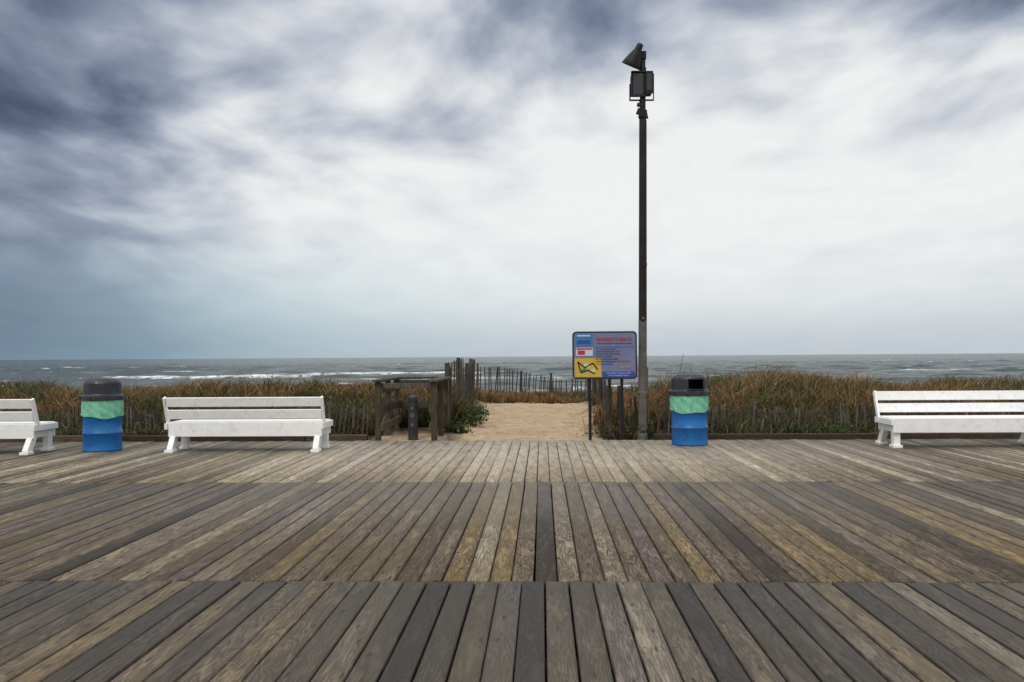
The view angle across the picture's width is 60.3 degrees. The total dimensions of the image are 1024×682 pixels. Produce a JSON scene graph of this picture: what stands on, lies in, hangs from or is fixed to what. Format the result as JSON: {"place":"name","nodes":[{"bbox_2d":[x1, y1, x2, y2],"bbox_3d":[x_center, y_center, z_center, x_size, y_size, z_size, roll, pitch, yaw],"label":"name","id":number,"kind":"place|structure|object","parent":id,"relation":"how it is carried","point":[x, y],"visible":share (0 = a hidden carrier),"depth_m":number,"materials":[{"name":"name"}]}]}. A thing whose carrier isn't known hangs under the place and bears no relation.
{"place":"outdoors","nodes":[
{"label":"outdoors","id":0,"kind":"place"},
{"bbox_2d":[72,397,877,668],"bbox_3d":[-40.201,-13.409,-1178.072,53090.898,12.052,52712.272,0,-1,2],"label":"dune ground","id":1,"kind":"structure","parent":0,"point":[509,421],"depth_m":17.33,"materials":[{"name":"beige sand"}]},
{"bbox_2d":[0,434,367,441],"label":"timber curb","id":2,"kind":"structure","parent":1,"relation":"on","point":[164,438],"depth_m":14.93,"materials":[{"name":"brown wood"}]},
{"bbox_2d":[1,401,368,434],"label":"sand fence","id":3,"kind":"object","parent":1,"relation":"on","point":[131,414],"visible":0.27,"depth_m":16.12,"materials":[{"name":"brown wood"}]},
{"bbox_2d":[373,377,450,440],"bbox_3d":[-1.757,1.328,15.854,1.100,1.322,2.110,0,-1,2],"label":"wooden railing","id":4,"kind":"object","parent":1,"relation":"on","point":[434,385],"visible":0.82,"depth_m":15.79,"materials":[{"name":"brown wood"}]},
{"bbox_2d":[407,395,419,439],"bbox_3d":[-1.705,1.332,15.190,0.227,0.790,0.227,1,-1,-43],"label":"foot shower post","id":5,"kind":"object","parent":1,"relation":"on","point":[413,400],"visible":0.92,"depth_m":15.12,"materials":[{"name":"metal"}]},
{"bbox_2d":[445,358,474,422],"bbox_3d":[-1.078,1.201,21.210,0.320,1.604,8.652,0,-1,1],"label":"sand fence","id":6,"kind":"object","parent":1,"relation":"on","point":[465,384],"visible":0.71,"depth_m":18.79,"materials":[{"name":"brown wood"}]},
{"bbox_2d":[0,439,1023,681],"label":"boardwalk","id":7,"kind":"structure","parent":1,"relation":"on","point":[807,560],"depth_m":6.01,"materials":[{"name":"wood"}]},
{"bbox_2d":[0,398,57,454],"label":"park bench","id":8,"kind":"object","parent":7,"relation":"on","point":[30,427],"visible":1,"depth_m":13.04,"materials":[{"name":"white paint"}]},
{"bbox_2d":[79,378,125,451],"bbox_3d":[-6.285,1.126,13.535,0.647,1.105,0.647,-1,-1,21],"label":"trash can","id":9,"kind":"object","parent":7,"relation":"on","point":[102,406],"visible":1,"depth_m":13.30,"materials":[{"name":"blue paint"}]},
{"bbox_2d":[162,396,332,452],"bbox_3d":[-3.996,1.250,13.425,2.395,0.842,0.760,0,-1,1],"label":"park bench","id":10,"kind":"object","parent":7,"relation":"on","point":[255,422],"visible":1,"depth_m":13.18,"materials":[{"name":"white paint"}]},
{"bbox_2d":[668,374,710,445],"bbox_3d":[2.780,1.070,13.817,0.647,1.105,0.647,0,-1,-18],"label":"trash can","id":11,"kind":"object","parent":7,"relation":"on","point":[689,394],"visible":1,"depth_m":13.58,"materials":[{"name":"blue paint"}]},
{"bbox_2d":[873,390,1023,447],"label":"park bench","id":12,"kind":"object","parent":7,"relation":"on","point":[896,426],"visible":1,"depth_m":13.61,"materials":[{"name":"white paint"}]},
{"bbox_2d":[0,360,1023,439],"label":"beach grass","id":13,"kind":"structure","parent":1,"relation":"on","point":[799,387],"depth_m":18.65,"materials":[{"name":"brown plant"}]},
{"bbox_2d":[476,364,587,399],"bbox_3d":[0.845,1.409,28.224,3.969,1.398,1.128,-1,-1,24],"label":"sand fence","id":14,"kind":"object","parent":1,"relation":"on","point":[521,377],"visible":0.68,"depth_m":28.57,"materials":[{"name":"brown wood"}]},
{"bbox_2d":[592,379,612,438],"bbox_3d":[1.989,1.302,20.335,0.218,1.518,10.093,0,-1,4],"label":"sand fence","id":15,"kind":"object","parent":1,"relation":"on","point":[599,386],"visible":0.46,"depth_m":16.04,"materials":[{"name":"brown wood"}]},
{"bbox_2d":[572,331,636,439],"bbox_3d":[1.557,0.893,14.774,1.080,2.110,0.091,0,-1,2],"label":"information sign","id":16,"kind":"object","parent":1,"relation":"on","point":[604,354],"visible":1,"depth_m":14.75,"materials":[{"name":"blue metal"}]},
{"bbox_2d":[622,43,653,439],"bbox_3d":[2.133,-1.544,14.938,0.546,6.979,0.354,0,-1,2],"label":"floodlight pole","id":17,"kind":"object","parent":1,"relation":"on","point":[641,85],"visible":0.98,"depth_m":14.89,"materials":[{"name":"black metal"}]},
{"bbox_2d":[617,386,1023,437],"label":"sand fence","id":18,"kind":"object","parent":1,"relation":"on","point":[755,414],"visible":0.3,"depth_m":15.60,"materials":[{"name":"brown wood"}]},
{"bbox_2d":[653,432,1021,439],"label":"timber curb","id":19,"kind":"structure","parent":1,"relation":"on","point":[852,436],"depth_m":14.56,"materials":[{"name":"brown wood"}]},
{"bbox_2d":[0,353,1023,396],"bbox_3d":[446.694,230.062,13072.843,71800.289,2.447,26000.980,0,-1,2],"label":"sea","id":20,"kind":"structure","parent":0,"point":[903,367],"depth_m":346.03,"materials":[{"name":"liquid"}]},
{"bbox_2d":[0,0,1023,359],"label":"sky","id":21,"kind":"structure","parent":0,"point":[180,179],"materials":[{"name":"grey"}]}
]}

